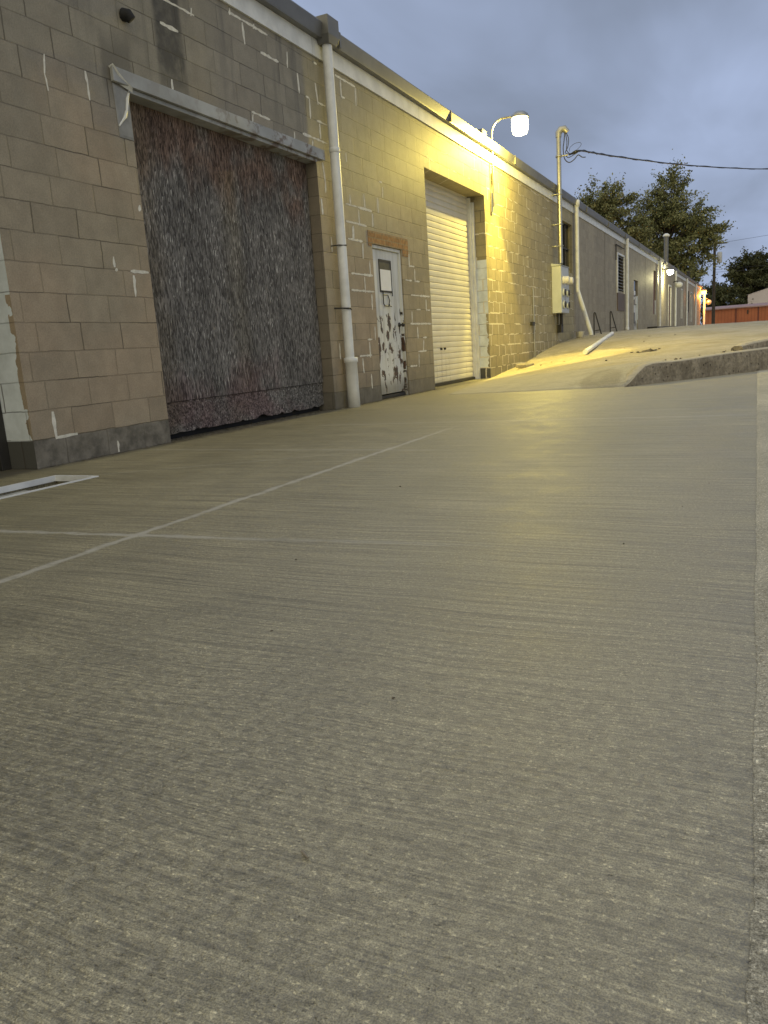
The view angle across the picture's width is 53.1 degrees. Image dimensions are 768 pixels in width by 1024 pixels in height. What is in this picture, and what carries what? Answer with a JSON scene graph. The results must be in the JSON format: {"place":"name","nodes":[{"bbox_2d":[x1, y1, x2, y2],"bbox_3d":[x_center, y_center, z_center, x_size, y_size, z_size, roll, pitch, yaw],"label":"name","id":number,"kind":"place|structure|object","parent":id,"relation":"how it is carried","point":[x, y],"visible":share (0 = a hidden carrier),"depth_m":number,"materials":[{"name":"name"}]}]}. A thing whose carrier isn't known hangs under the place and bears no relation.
{"place":"outdoors","nodes":[
{"label":"outdoors","id":0,"kind":"place"},
{"bbox_2d":[0,371,757,1023],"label":"yard pavement","id":1,"kind":"structure","parent":0,"point":[524,795],"depth_m":1.43,"materials":[{"name":"concrete"}]},
{"bbox_2d":[0,475,98,498],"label":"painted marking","id":2,"kind":"object","parent":1,"relation":"in","point":[39,481],"visible":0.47,"depth_m":4.82,"materials":[{"name":"white paint"}]},
{"bbox_2d":[58,380,480,465],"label":"leaf litter","id":3,"kind":"object","parent":1,"relation":"on","point":[256,423],"visible":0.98,"depth_m":7.80,"materials":[{"name":"plant"}]},
{"bbox_2d":[300,850,308,858],"bbox_3d":[-0.108,0.464,1.041,0.005,0.008,0.020,-11,14,-30],"label":"stone","id":4,"kind":"object","parent":1,"relation":"on","point":[303,852],"visible":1,"depth_m":1.04,"materials":[{"name":"stone"}]},
{"bbox_2d":[292,0,767,323],"label":"sky","id":5,"kind":"structure","parent":0,"point":[637,79],"materials":[{"name":"blue"}]},
{"bbox_2d":[450,321,767,394],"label":"yard pavement","id":6,"kind":"structure","parent":0,"point":[579,369],"depth_m":13.62,"materials":[{"name":"concrete"}]},
{"bbox_2d":[0,0,701,470],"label":"commercial building","id":7,"kind":"structure","parent":6,"relation":"on","point":[218,214],"depth_m":7.68,"materials":[{"name":"beige brick"}]},
{"bbox_2d":[0,403,10,470],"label":"door","id":8,"kind":"structure","parent":7,"relation":"in","point":[5,464],"depth_m":5.49,"materials":[{"name":"metal"}]},
{"bbox_2d":[372,244,407,394],"bbox_3d":[0.076,-2.612,10.664,0.145,2.030,0.936,2,13,26],"label":"door","id":9,"kind":"structure","parent":7,"relation":"in","point":[386,261],"depth_m":10.71,"materials":[{"name":"white paint"}]},
{"bbox_2d":[425,179,480,386],"bbox_3d":[1.079,-3.896,13.198,0.130,3.362,2.874,2,13,26],"label":"garage door","id":10,"kind":"structure","parent":7,"relation":"in","point":[449,214],"depth_m":13.56,"materials":[{"name":"metal"}]},
{"bbox_2d":[490,111,528,212],"bbox_3d":[2.292,-6.400,14.059,0.765,1.635,0.327,2,13,26],"label":"wall lamp","id":11,"kind":"object","parent":7,"relation":"attached to","point":[519,122],"visible":1,"depth_m":13.80,"materials":[{"name":"white"}]},
{"bbox_2d":[552,125,568,263],"bbox_3d":[4.244,-7.592,18.438,0.433,3.102,0.204,2,13,26],"label":"service mast","id":12,"kind":"object","parent":7,"relation":"attached to","point":[560,130],"visible":1,"depth_m":18.37,"materials":[{"name":"grey metal"}]},
{"bbox_2d":[563,133,767,169],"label":"service cable","id":13,"kind":"object","parent":12,"relation":"hanging from","point":[577,151],"visible":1,"depth_m":21.40,"materials":[{"name":"rubber"}]},
{"bbox_2d":[551,264,573,332],"bbox_3d":[4.479,-5.324,19.149,0.386,1.650,0.890,2,13,26],"label":"meter cabinet","id":14,"kind":"object","parent":7,"relation":"attached to","point":[562,280],"visible":1,"depth_m":18.84,"materials":[{"name":"grey metal"}]},
{"bbox_2d":[561,222,568,268],"bbox_3d":[4.687,-6.935,20.164,0.048,1.250,1.300,2,13,26],"label":"window","id":15,"kind":"structure","parent":7,"relation":"in","point":[565,238],"depth_m":20.50,"materials":[{"name":"glass"}]},
{"bbox_2d":[634,281,636,329],"bbox_3d":[10.371,-8.513,31.871,0.090,2.060,1.140,2,13,26],"label":"door","id":16,"kind":"structure","parent":7,"relation":"in","point":[635,298],"depth_m":32.02,"materials":[{"name":"white paint"}]},
{"bbox_2d":[663,233,669,261],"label":"vent pipe","id":17,"kind":"object","parent":7,"relation":"on","point":[666,235],"visible":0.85,"depth_m":46.78,"materials":[{"name":"white metal"}]},
{"bbox_2d":[662,268,673,275],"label":"wall lamp","id":18,"kind":"object","parent":7,"relation":"attached to","point":[670,271],"visible":1,"depth_m":40.01,"materials":[{"name":"beige"}]},
{"bbox_2d":[673,281,682,287],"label":"wall lamp","id":19,"kind":"object","parent":7,"relation":"attached to","point":[678,284],"visible":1,"depth_m":45.18,"materials":[{"name":"metal"}]},
{"bbox_2d":[516,363,533,367],"bbox_3d":[2.864,-2.979,15.583,0.216,0.093,0.510,3,14,29],"label":"broken brick","id":20,"kind":"object","parent":6,"relation":"on","point":[523,365],"visible":0.91,"depth_m":15.42,"materials":[{"name":"brick"}]},
{"bbox_2d":[576,331,584,337],"bbox_3d":[5.318,-4.810,20.830,0.250,0.165,0.246,2,13,26],"label":"bucket","id":21,"kind":"object","parent":6,"relation":"on","point":[580,334],"visible":1,"depth_m":20.75,"materials":[{"name":"white plastic"}]},
{"bbox_2d":[593,312,601,334],"bbox_3d":[5.982,-5.255,21.464,0.248,0.655,0.066,-4,12,-2],"label":"hand rail","id":22,"kind":"object","parent":6,"relation":"on","point":[594,314],"visible":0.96,"depth_m":21.45,"materials":[{"name":"metal"}]},
{"bbox_2d":[583,332,613,354],"bbox_3d":[5.028,-3.961,17.848,0.100,0.438,5.266,1,13,22],"label":"loose pipe","id":23,"kind":"object","parent":6,"relation":"on","point":[594,345],"visible":0.94,"depth_m":17.00,"materials":[{"name":"white paint"}]},
{"bbox_2d":[610,311,616,331],"bbox_3d":[7.072,-5.853,23.633,0.248,0.655,0.066,-4,12,-2],"label":"hand rail","id":24,"kind":"object","parent":6,"relation":"on","point":[613,320],"visible":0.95,"depth_m":23.63,"materials":[{"name":"metal"}]},
{"bbox_2d":[574,168,662,247],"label":"oak tree","id":25,"kind":"object","parent":6,"relation":"on","point":[606,204],"visible":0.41,"depth_m":79.48,"materials":[{"name":"green plant"}]},
{"bbox_2d":[636,348,656,352],"bbox_3d":[4.564,-2.793,13.293,0.359,0.071,0.350,2,13,26],"label":"rubble pile","id":26,"kind":"object","parent":6,"relation":"on","point":[649,350],"visible":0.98,"depth_m":13.22,"materials":[{"name":"stone"}]},
{"bbox_2d":[647,326,675,328],"bbox_3d":[14.765,-9.630,40.276,0.440,0.200,11.500,2,13,26],"label":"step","id":27,"kind":"object","parent":6,"relation":"on","point":[659,327],"visible":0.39,"depth_m":35.67,"materials":[{"name":"concrete"}]},
{"bbox_2d":[628,149,737,294],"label":"oak tree","id":28,"kind":"object","parent":6,"relation":"on","point":[671,215],"visible":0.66,"depth_m":81.21,"materials":[{"name":"green plant"}]},
{"bbox_2d":[625,347,767,386],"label":"kerb","id":29,"kind":"structure","parent":6,"relation":"on","point":[733,362],"depth_m":10.60,"materials":[{"name":"grey concrete"}]},
{"bbox_2d":[701,289,711,324],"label":"street lamp","id":30,"kind":"object","parent":6,"relation":"on","point":[703,292],"visible":0.94,"depth_m":68.19,"materials":[{"name":"white metal"}]},
{"bbox_2d":[698,274,752,324],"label":"broadleaf tree","id":31,"kind":"object","parent":6,"relation":"on","point":[722,295],"visible":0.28,"depth_m":109.23,"materials":[{"name":"green plant"}]},
{"bbox_2d":[702,302,767,323],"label":"storage shed","id":32,"kind":"structure","parent":6,"relation":"on","point":[740,313],"depth_m":97.38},
{"bbox_2d":[711,235,765,323],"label":"utility pole","id":33,"kind":"object","parent":6,"relation":"on","point":[719,254],"visible":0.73,"depth_m":88.57,"materials":[{"name":"brown wood"}]},
{"bbox_2d":[710,246,767,303],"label":"broadleaf tree","id":34,"kind":"object","parent":6,"relation":"on","point":[752,279],"visible":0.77,"depth_m":112.45,"materials":[{"name":"green plant"}]},
{"bbox_2d":[731,338,767,350],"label":"kerb block","id":35,"kind":"structure","parent":6,"relation":"on","point":[759,343],"depth_m":11.40,"materials":[{"name":"grey concrete"}]},
{"bbox_2d":[747,287,767,306],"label":"warehouse","id":36,"kind":"structure","parent":6,"relation":"on","point":[760,296],"depth_m":106.38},
{"bbox_2d":[746,369,767,1023],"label":"side pavement","id":37,"kind":"structure","parent":0,"point":[757,993],"depth_m":1.24,"materials":[{"name":"concrete"}]}
]}

